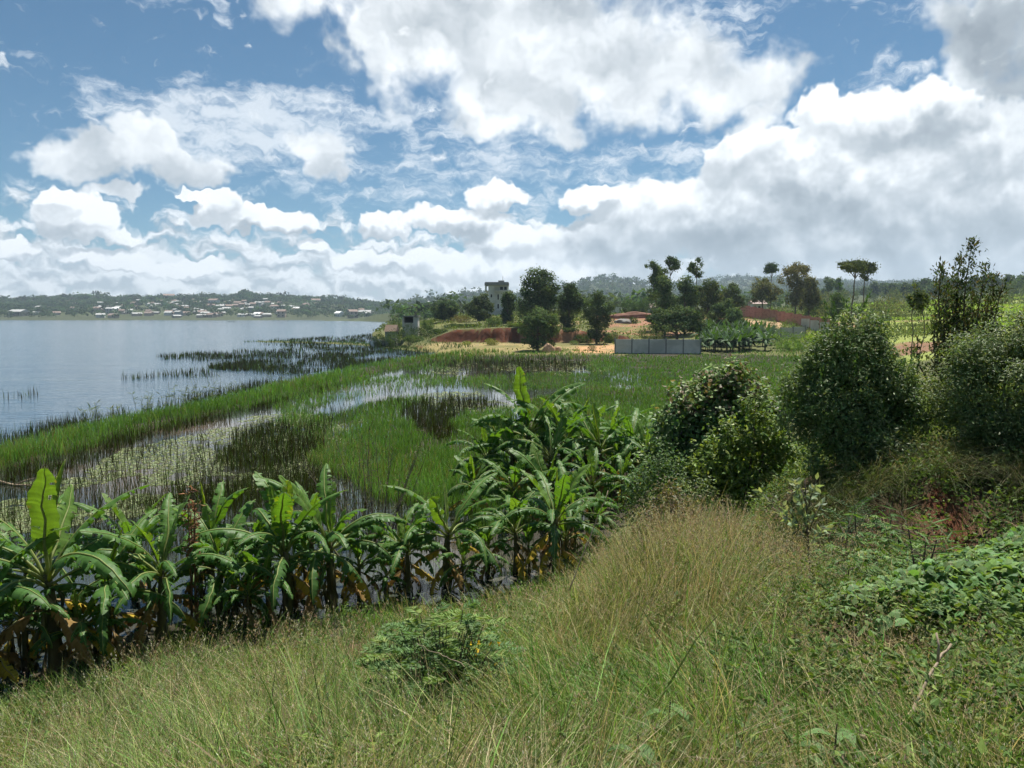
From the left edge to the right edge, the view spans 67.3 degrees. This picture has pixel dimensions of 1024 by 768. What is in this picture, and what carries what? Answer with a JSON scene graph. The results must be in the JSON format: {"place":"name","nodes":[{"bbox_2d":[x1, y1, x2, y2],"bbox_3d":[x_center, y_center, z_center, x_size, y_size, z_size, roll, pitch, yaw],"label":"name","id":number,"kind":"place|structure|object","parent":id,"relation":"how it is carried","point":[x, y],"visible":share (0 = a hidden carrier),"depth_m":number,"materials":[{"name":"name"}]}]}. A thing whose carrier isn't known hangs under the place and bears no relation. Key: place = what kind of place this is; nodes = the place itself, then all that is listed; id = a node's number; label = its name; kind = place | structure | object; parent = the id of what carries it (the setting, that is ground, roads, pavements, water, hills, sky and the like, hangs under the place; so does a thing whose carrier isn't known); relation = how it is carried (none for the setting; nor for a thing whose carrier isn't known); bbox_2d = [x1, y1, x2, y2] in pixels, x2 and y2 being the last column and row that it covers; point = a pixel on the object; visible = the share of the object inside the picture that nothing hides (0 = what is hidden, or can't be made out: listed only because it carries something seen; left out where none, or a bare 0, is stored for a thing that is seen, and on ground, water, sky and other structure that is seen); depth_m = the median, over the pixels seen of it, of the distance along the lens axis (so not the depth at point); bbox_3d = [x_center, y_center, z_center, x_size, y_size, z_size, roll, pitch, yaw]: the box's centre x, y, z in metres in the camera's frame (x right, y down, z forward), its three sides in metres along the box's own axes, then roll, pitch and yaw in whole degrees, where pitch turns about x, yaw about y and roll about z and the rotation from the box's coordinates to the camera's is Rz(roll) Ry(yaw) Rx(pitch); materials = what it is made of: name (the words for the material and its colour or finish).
{"place":"outdoors","nodes":[
{"label":"outdoors","id":0,"kind":"place"},
{"bbox_2d":[179,480,206,630],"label":"dried flower stalk","id":1,"kind":"object","parent":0,"point":[191,526],"visible":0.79,"depth_m":14.39,"materials":[{"name":"plant"}]},
{"bbox_2d":[0,320,431,445],"bbox_3d":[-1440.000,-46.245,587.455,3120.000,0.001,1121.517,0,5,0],"label":"lake water","id":2,"kind":"structure","parent":0,"point":[70,367],"depth_m":107.93,"materials":[{"name":"liquid"}]},
{"bbox_2d":[0,358,731,702],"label":"marsh water","id":3,"kind":"structure","parent":0,"point":[396,592],"depth_m":27.58,"materials":[{"name":"grey liquid"}]},
{"bbox_2d":[0,360,607,534],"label":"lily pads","id":4,"kind":"object","parent":3,"relation":"on","point":[119,468],"visible":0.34,"depth_m":30.80,"materials":[{"name":"green plant"}]},
{"bbox_2d":[0,279,1023,767],"bbox_3d":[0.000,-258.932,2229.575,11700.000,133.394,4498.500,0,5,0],"label":"ground","id":5,"kind":"structure","parent":0,"point":[502,335],"depth_m":20.39,"materials":[{"name":"brown soil"}]},
{"bbox_2d":[0,572,44,664],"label":"banana plant","id":6,"kind":"object","parent":5,"relation":"on","point":[9,645],"visible":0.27,"depth_m":13.43,"materials":[{"name":"green plant"}]},
{"bbox_2d":[0,525,69,682],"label":"banana plant","id":7,"kind":"object","parent":5,"relation":"on","point":[20,592],"visible":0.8,"depth_m":12.31,"materials":[{"name":"green plant"}]},
{"bbox_2d":[0,514,83,621],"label":"banana plant","id":8,"kind":"object","parent":5,"relation":"on","point":[3,538],"visible":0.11,"depth_m":15.25,"materials":[{"name":"green plant"}]},
{"bbox_2d":[0,459,152,677],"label":"banana plant","id":9,"kind":"object","parent":5,"relation":"on","point":[51,516],"visible":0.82,"depth_m":12.72,"materials":[{"name":"green plant"}]},
{"bbox_2d":[23,589,129,674],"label":"banana plant","id":10,"kind":"object","parent":5,"relation":"on","point":[81,625],"visible":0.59,"depth_m":12.93,"materials":[{"name":"green plant"}]},
{"bbox_2d":[27,508,185,665],"bbox_3d":[-7.074,3.681,13.308,2.254,2.665,2.985,-4,6,-38],"label":"banana plant","id":11,"kind":"object","parent":5,"relation":"on","point":[104,591],"visible":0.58,"depth_m":13.14,"materials":[{"name":"green plant"}]},
{"bbox_2d":[70,493,198,604],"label":"banana plant","id":12,"kind":"object","parent":5,"relation":"on","point":[127,527],"visible":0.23,"depth_m":16.13,"materials":[{"name":"green plant"}]},
{"bbox_2d":[55,492,247,652],"bbox_3d":[-6.450,3.558,14.058,2.987,2.952,3.026,-5,7,-45],"label":"banana plant","id":13,"kind":"object","parent":5,"relation":"on","point":[162,544],"visible":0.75,"depth_m":13.78,"materials":[{"name":"green plant"}]},
{"bbox_2d":[0,288,398,317],"bbox_3d":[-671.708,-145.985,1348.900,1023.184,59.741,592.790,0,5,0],"label":"woods","id":14,"kind":"object","parent":5,"relation":"on","point":[79,300],"visible":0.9,"depth_m":1338.81,"materials":[{"name":"green plant"}]},
{"bbox_2d":[156,480,272,597],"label":"banana plant","id":15,"kind":"object","parent":5,"relation":"on","point":[220,512],"visible":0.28,"depth_m":16.56,"materials":[{"name":"green plant"}]},
{"bbox_2d":[155,499,306,627],"bbox_3d":[-5.529,3.666,14.737,2.699,2.540,2.240,1,5,8],"label":"banana plant","id":16,"kind":"object","parent":5,"relation":"on","point":[215,584],"visible":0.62,"depth_m":14.77,"materials":[{"name":"green plant"}]},
{"bbox_2d":[212,563,280,629],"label":"banana plant","id":17,"kind":"object","parent":5,"relation":"on","point":[251,582],"visible":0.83,"depth_m":14.38,"materials":[{"name":"green plant"}]},
{"bbox_2d":[205,509,303,594],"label":"banana plant","id":18,"kind":"object","parent":5,"relation":"on","point":[257,527],"visible":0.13,"depth_m":16.61,"materials":[{"name":"green plant"}]},
{"bbox_2d":[175,471,363,628],"bbox_3d":[-4.457,3.381,15.013,3.118,3.188,2.769,3,6,29],"label":"banana plant","id":19,"kind":"object","parent":5,"relation":"on","point":[279,515],"visible":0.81,"depth_m":14.76,"materials":[{"name":"green plant"}]},
{"bbox_2d":[272,481,372,586],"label":"banana plant","id":20,"kind":"object","parent":5,"relation":"on","point":[306,544],"visible":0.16,"depth_m":17.06,"materials":[{"name":"green plant"}]},
{"bbox_2d":[0,333,650,564],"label":"reeds","id":21,"kind":"object","parent":5,"relation":"on","point":[269,459],"visible":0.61,"depth_m":34.13,"materials":[{"name":"green plant"}]},
{"bbox_2d":[254,463,411,621],"bbox_3d":[-3.611,3.345,15.662,3.041,3.347,3.147,0,5,-1],"label":"banana plant","id":22,"kind":"object","parent":5,"relation":"on","point":[326,517],"visible":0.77,"depth_m":15.68,"materials":[{"name":"green plant"}]},
{"bbox_2d":[319,527,401,604],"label":"banana plant","id":23,"kind":"object","parent":5,"relation":"on","point":[359,553],"visible":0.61,"depth_m":16.13,"materials":[{"name":"green plant"}]},
{"bbox_2d":[299,419,437,542],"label":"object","id":24,"kind":"object","parent":5,"relation":"on","point":[400,500],"visible":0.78,"depth_m":20.14,"materials":[{"name":"green plant"}]},
{"bbox_2d":[367,554,405,600],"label":"banana plant","id":25,"kind":"object","parent":5,"relation":"on","point":[380,577],"visible":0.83,"depth_m":16.33,"materials":[{"name":"green plant"}]},
{"bbox_2d":[363,503,440,584],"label":"banana plant","id":26,"kind":"object","parent":5,"relation":"on","point":[409,512],"visible":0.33,"depth_m":17.50,"materials":[{"name":"green plant"}]},
{"bbox_2d":[355,499,455,592],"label":"banana plant","id":27,"kind":"object","parent":5,"relation":"on","point":[420,516],"visible":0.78,"depth_m":16.68,"materials":[{"name":"green plant"}]},
{"bbox_2d":[401,316,419,336],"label":"concrete house","id":28,"kind":"structure","parent":5,"relation":"on","point":[413,320],"depth_m":151.72,"materials":[{"name":"grey concrete"}]},
{"bbox_2d":[0,335,860,532],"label":"marsh grass","id":29,"kind":"structure","parent":5,"relation":"on","point":[71,432],"depth_m":45.67,"materials":[{"name":"green plant"}]},
{"bbox_2d":[353,599,529,744],"bbox_3d":[-0.500,2.191,5.803,1.400,1.075,1.394,0,5,0],"label":"bush","id":30,"kind":"object","parent":5,"relation":"on","point":[405,639],"visible":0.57,"depth_m":5.78,"materials":[{"name":"green plant"}]},
{"bbox_2d":[429,300,460,320],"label":"broadleaf tree","id":31,"kind":"object","parent":5,"relation":"on","point":[443,311],"visible":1,"depth_m":185.71,"materials":[{"name":"green plant"}]},
{"bbox_2d":[382,472,510,593],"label":"banana plant","id":32,"kind":"object","parent":5,"relation":"on","point":[439,516],"visible":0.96,"depth_m":16.78,"materials":[{"name":"green plant"}]},
{"bbox_2d":[444,455,498,512],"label":"banana plant","id":33,"kind":"object","parent":5,"relation":"on","point":[469,477],"visible":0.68,"depth_m":23.23,"materials":[{"name":"green plant"}]},
{"bbox_2d":[463,290,496,321],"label":"broadleaf tree","id":34,"kind":"object","parent":5,"relation":"on","point":[481,305],"visible":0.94,"depth_m":166.53,"materials":[{"name":"green plant"}]},
{"bbox_2d":[442,422,519,488],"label":"banana plant","id":35,"kind":"object","parent":5,"relation":"on","point":[492,440],"visible":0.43,"depth_m":26.04,"materials":[{"name":"green plant"}]},
{"bbox_2d":[448,517,522,579],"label":"banana plant","id":36,"kind":"object","parent":5,"relation":"on","point":[487,537],"visible":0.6,"depth_m":17.67,"materials":[{"name":"green plant"}]},
{"bbox_2d":[478,280,512,314],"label":"tower house","id":37,"kind":"structure","parent":5,"relation":"on","point":[496,289],"depth_m":220.39,"materials":[{"name":"paint"}]},
{"bbox_2d":[465,412,546,493],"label":"banana plant","id":38,"kind":"object","parent":5,"relation":"on","point":[506,435],"visible":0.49,"depth_m":25.95,"materials":[{"name":"green plant"}]},
{"bbox_2d":[460,452,554,518],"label":"banana plant","id":39,"kind":"object","parent":5,"relation":"on","point":[495,488],"visible":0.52,"depth_m":22.37,"materials":[{"name":"green plant"}]},
{"bbox_2d":[500,290,516,321],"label":"narrow tree","id":40,"kind":"object","parent":5,"relation":"on","point":[507,302],"visible":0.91,"depth_m":156.53,"materials":[{"name":"green plant"}]},
{"bbox_2d":[0,391,1023,767],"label":"hill grass","id":41,"kind":"structure","parent":5,"relation":"on","point":[534,681],"depth_m":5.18,"materials":[{"name":"green plant"}]},
{"bbox_2d":[903,633,951,730],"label":"dead branch","id":42,"kind":"object","parent":41,"relation":"on","point":[938,657],"visible":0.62,"depth_m":3.93,"materials":[{"name":"brown wood"}]},
{"bbox_2d":[0,387,1023,767],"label":"weeds","id":43,"kind":"object","parent":5,"relation":"on","point":[992,667],"visible":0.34,"depth_m":5.00,"materials":[{"name":"green plant"}]},
{"bbox_2d":[463,495,562,580],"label":"banana plant","id":44,"kind":"object","parent":5,"relation":"on","point":[518,557],"visible":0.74,"depth_m":17.89,"materials":[{"name":"green plant"}]},
{"bbox_2d":[469,366,587,485],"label":"banana plant","id":45,"kind":"object","parent":5,"relation":"on","point":[521,392],"visible":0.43,"depth_m":26.59,"materials":[{"name":"green plant"}]},
{"bbox_2d":[512,267,562,325],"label":"broadleaf tree","id":46,"kind":"object","parent":5,"relation":"on","point":[546,290],"visible":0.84,"depth_m":140.81,"materials":[{"name":"green plant"}]},
{"bbox_2d":[517,305,560,350],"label":"broadleaf tree","id":47,"kind":"object","parent":5,"relation":"on","point":[533,325],"visible":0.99,"depth_m":119.96,"materials":[{"name":"green plant"}]},
{"bbox_2d":[507,443,588,525],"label":"banana plant","id":48,"kind":"object","parent":5,"relation":"on","point":[537,462],"visible":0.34,"depth_m":22.07,"materials":[{"name":"green plant"}]},
{"bbox_2d":[495,407,602,494],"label":"banana plant","id":49,"kind":"object","parent":5,"relation":"on","point":[558,437],"visible":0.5,"depth_m":25.44,"materials":[{"name":"green plant"}]},
{"bbox_2d":[491,464,613,583],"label":"banana plant","id":50,"kind":"object","parent":5,"relation":"on","point":[563,492],"visible":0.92,"depth_m":17.60,"materials":[{"name":"green plant"}]},
{"bbox_2d":[506,397,612,487],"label":"banana plant","id":51,"kind":"object","parent":5,"relation":"on","point":[555,411],"visible":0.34,"depth_m":26.65,"materials":[{"name":"green plant"}]},
{"bbox_2d":[555,281,588,327],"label":"broadleaf tree","id":52,"kind":"object","parent":5,"relation":"on","point":[570,303],"visible":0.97,"depth_m":145.12,"materials":[{"name":"green plant"}]},
{"bbox_2d":[524,460,619,555],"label":"banana plant","id":53,"kind":"object","parent":5,"relation":"on","point":[573,497],"visible":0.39,"depth_m":19.27,"materials":[{"name":"green plant"}]},
{"bbox_2d":[527,445,637,523],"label":"banana plant","id":54,"kind":"object","parent":5,"relation":"on","point":[593,458],"visible":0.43,"depth_m":22.07,"materials":[{"name":"green plant"}]},
{"bbox_2d":[549,396,619,467],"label":"banana plant","id":55,"kind":"object","parent":5,"relation":"on","point":[601,409],"visible":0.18,"depth_m":28.79,"materials":[{"name":"green plant"}]},
{"bbox_2d":[564,491,623,546],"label":"banana plant","id":56,"kind":"object","parent":5,"relation":"on","point":[605,519],"visible":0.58,"depth_m":19.36,"materials":[{"name":"green plant"}]},
{"bbox_2d":[552,402,642,495],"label":"banana plant","id":57,"kind":"object","parent":5,"relation":"on","point":[590,432],"visible":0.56,"depth_m":25.89,"materials":[{"name":"green plant"}]},
{"bbox_2d":[581,288,615,343],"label":"broadleaf tree","id":58,"kind":"object","parent":5,"relation":"on","point":[600,315],"visible":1,"depth_m":134.57,"materials":[{"name":"green plant"}]},
{"bbox_2d":[583,451,646,507],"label":"banana plant","id":59,"kind":"object","parent":5,"relation":"on","point":[622,468],"visible":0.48,"depth_m":23.34,"materials":[{"name":"green plant"}]},
{"bbox_2d":[581,400,653,471],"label":"banana plant","id":60,"kind":"object","parent":5,"relation":"on","point":[615,414],"visible":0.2,"depth_m":28.38,"materials":[{"name":"green plant"}]},
{"bbox_2d":[582,408,658,485],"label":"banana plant","id":61,"kind":"object","parent":5,"relation":"on","point":[633,427],"visible":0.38,"depth_m":26.78,"materials":[{"name":"green plant"}]},
{"bbox_2d":[602,735,659,767],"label":"herb","id":62,"kind":"object","parent":5,"relation":"on","point":[648,749],"visible":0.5,"depth_m":3.20,"materials":[{"name":"green plant"}]},
{"bbox_2d":[613,415,676,490],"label":"banana plant","id":63,"kind":"object","parent":5,"relation":"on","point":[641,429],"visible":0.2,"depth_m":26.38,"materials":[{"name":"green plant"}]},
{"bbox_2d":[612,434,694,545],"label":"bush","id":64,"kind":"object","parent":5,"relation":"on","point":[673,474],"visible":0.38,"depth_m":14.12,"materials":[{"name":"green plant"}]},
{"bbox_2d":[644,259,669,314],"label":"tall tree","id":65,"kind":"object","parent":5,"relation":"on","point":[657,270],"visible":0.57,"depth_m":149.87,"materials":[{"name":"green plant"}]},
{"bbox_2d":[614,338,701,353],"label":"concrete wall","id":66,"kind":"structure","parent":5,"relation":"on","point":[658,346],"depth_m":114.89,"materials":[{"name":"grey concrete"}]},
{"bbox_2d":[624,701,693,766],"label":"herb","id":67,"kind":"object","parent":5,"relation":"on","point":[679,711],"visible":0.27,"depth_m":3.65,"materials":[{"name":"green plant"}]},
{"bbox_2d":[624,475,705,544],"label":"bush","id":68,"kind":"object","parent":5,"relation":"on","point":[664,492],"visible":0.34,"depth_m":11.83,"materials":[{"name":"green plant"}]},
{"bbox_2d":[645,275,686,335],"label":"broadleaf tree","id":69,"kind":"object","parent":5,"relation":"on","point":[665,293],"visible":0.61,"depth_m":140.35,"materials":[{"name":"green plant"}]},
{"bbox_2d":[644,304,709,338],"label":"spreading tree","id":70,"kind":"object","parent":5,"relation":"on","point":[687,319],"visible":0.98,"depth_m":122.96,"materials":[{"name":"green plant"}]},
{"bbox_2d":[647,467,721,533],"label":"bush","id":71,"kind":"object","parent":5,"relation":"on","point":[699,491],"visible":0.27,"depth_m":13.13,"materials":[{"name":"green plant"}]},
{"bbox_2d":[673,274,699,334],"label":"broadleaf tree","id":72,"kind":"object","parent":5,"relation":"on","point":[685,289],"visible":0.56,"depth_m":142.34,"materials":[{"name":"green plant"}]},
{"bbox_2d":[372,293,1023,353],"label":"scrub cover","id":73,"kind":"object","parent":5,"relation":"on","point":[902,330],"visible":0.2,"depth_m":183.13,"materials":[{"name":"green plant"}]},
{"bbox_2d":[376,272,1023,323],"bbox_3d":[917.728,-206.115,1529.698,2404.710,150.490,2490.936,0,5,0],"label":"hill woods","id":74,"kind":"object","parent":5,"relation":"on","point":[418,306],"visible":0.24,"depth_m":1523.13,"materials":[{"name":"green plant"}]},
{"bbox_2d":[694,276,726,324],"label":"broadleaf tree","id":75,"kind":"object","parent":5,"relation":"on","point":[713,295],"visible":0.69,"depth_m":158.02,"materials":[{"name":"green plant"}]},
{"bbox_2d":[629,353,798,516],"bbox_3d":[4.438,1.182,16.395,3.821,3.717,2.037,0,5,0],"label":"vine bush","id":76,"kind":"object","parent":5,"relation":"on","point":[695,403],"visible":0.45,"depth_m":16.16,"materials":[{"name":"green plant"}]},
{"bbox_2d":[706,297,741,324],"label":"broadleaf tree","id":77,"kind":"object","parent":5,"relation":"on","point":[717,309],"visible":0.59,"depth_m":148.80,"materials":[{"name":"green plant"}]},
{"bbox_2d":[719,282,746,308],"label":"broadleaf tree","id":78,"kind":"object","parent":5,"relation":"on","point":[732,290],"visible":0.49,"depth_m":182.19,"materials":[{"name":"green plant"}]},
{"bbox_2d":[721,306,745,326],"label":"tree","id":79,"kind":"object","parent":5,"relation":"on","point":[735,314],"visible":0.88,"depth_m":141.05,"materials":[{"name":"green plant"}]},
{"bbox_2d":[678,376,806,514],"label":"leafy shrub","id":80,"kind":"object","parent":5,"relation":"on","point":[719,459],"visible":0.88,"depth_m":14.16,"materials":[{"name":"green plant"}]},
{"bbox_2d":[749,277,783,307],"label":"tree","id":81,"kind":"object","parent":5,"relation":"on","point":[763,287],"visible":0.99,"depth_m":212.06,"materials":[{"name":"green plant"}]},
{"bbox_2d":[738,306,830,330],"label":"brick wall","id":82,"kind":"structure","parent":5,"relation":"on","point":[800,319],"depth_m":172.20,"materials":[{"name":"brick"}]},
{"bbox_2d":[752,473,833,582],"bbox_3d":[2.833,1.478,7.810,0.777,1.281,0.448,1,5,15],"label":"sapling","id":83,"kind":"object","parent":5,"relation":"on","point":[812,488],"visible":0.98,"depth_m":7.73,"materials":[{"name":"green plant"}]},
{"bbox_2d":[776,260,811,313],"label":"tree","id":84,"kind":"object","parent":5,"relation":"on","point":[798,285],"visible":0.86,"depth_m":207.56,"materials":[{"name":"green plant"}]},
{"bbox_2d":[797,274,823,315],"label":"tree","id":85,"kind":"object","parent":5,"relation":"on","point":[812,297],"visible":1,"depth_m":192.60,"materials":[{"name":"green plant"}]},
{"bbox_2d":[789,723,865,767],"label":"herb","id":86,"kind":"object","parent":5,"relation":"on","point":[837,737],"visible":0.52,"depth_m":3.36,"materials":[{"name":"green plant"}]},
{"bbox_2d":[809,513,868,558],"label":"crop plant","id":87,"kind":"object","parent":5,"relation":"on","point":[863,534],"visible":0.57,"depth_m":8.12,"materials":[{"name":"green plant"}]},
{"bbox_2d":[808,552,880,582],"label":"crop plant","id":88,"kind":"object","parent":5,"relation":"on","point":[835,566],"visible":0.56,"depth_m":7.14,"materials":[{"name":"green plant"}]},
{"bbox_2d":[757,281,942,483],"bbox_3d":[5.319,0.033,11.821,2.812,3.253,2.087,0,5,0],"label":"shrub","id":89,"kind":"object","parent":5,"relation":"on","point":[832,419],"visible":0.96,"depth_m":11.65,"materials":[{"name":"green plant"}]},
{"bbox_2d":[837,258,868,324],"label":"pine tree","id":90,"kind":"object","parent":5,"relation":"on","point":[857,265],"visible":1,"depth_m":139.69,"materials":[{"name":"green plant"}]},
{"bbox_2d":[822,490,885,551],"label":"crop plant","id":91,"kind":"object","parent":5,"relation":"on","point":[861,503],"visible":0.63,"depth_m":8.57,"materials":[{"name":"green plant"}]},
{"bbox_2d":[732,427,1023,556],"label":"bank grass","id":92,"kind":"structure","parent":5,"relation":"on","point":[1014,474],"depth_m":10.64,"materials":[{"name":"green plant"}]},
{"bbox_2d":[856,514,906,551],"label":"crop plant","id":93,"kind":"object","parent":5,"relation":"on","point":[878,524],"visible":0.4,"depth_m":8.79,"materials":[{"name":"green plant"}]},
{"bbox_2d":[870,292,903,320],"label":"bush","id":94,"kind":"object","parent":5,"relation":"on","point":[886,308],"visible":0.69,"depth_m":192.30,"materials":[{"name":"green plant"}]},
{"bbox_2d":[844,426,939,474],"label":"bush","id":95,"kind":"object","parent":5,"relation":"on","point":[884,458],"visible":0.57,"depth_m":11.12,"materials":[{"name":"green plant"}]},
{"bbox_2d":[866,524,930,556],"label":"crop plant","id":96,"kind":"object","parent":5,"relation":"on","point":[886,535],"visible":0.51,"depth_m":8.15,"materials":[{"name":"green plant"}]},
{"bbox_2d":[801,523,1023,646],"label":"sweet potato vines","id":97,"kind":"object","parent":5,"relation":"on","point":[1010,567],"visible":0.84,"depth_m":5.66,"materials":[{"name":"green plant"}]},
{"bbox_2d":[906,280,927,364],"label":"slender tree","id":98,"kind":"object","parent":5,"relation":"on","point":[917,298],"visible":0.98,"depth_m":41.68,"materials":[{"name":"green plant"}]},
{"bbox_2d":[875,504,968,569],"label":"crop plant","id":99,"kind":"object","parent":5,"relation":"on","point":[912,551],"visible":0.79,"depth_m":6.44,"materials":[{"name":"green plant"}]},
{"bbox_2d":[901,235,1013,404],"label":"tall shrub","id":100,"kind":"object","parent":5,"relation":"on","point":[955,320],"visible":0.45,"depth_m":14.88,"materials":[{"name":"green plant"}]},
{"bbox_2d":[909,293,1023,480],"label":"shrub","id":101,"kind":"object","parent":5,"relation":"on","point":[976,367],"visible":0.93,"depth_m":11.21,"materials":[{"name":"green plant"}]},
{"bbox_2d":[0,0,1023,301],"label":"sky","id":102,"kind":"structure","parent":0,"point":[378,150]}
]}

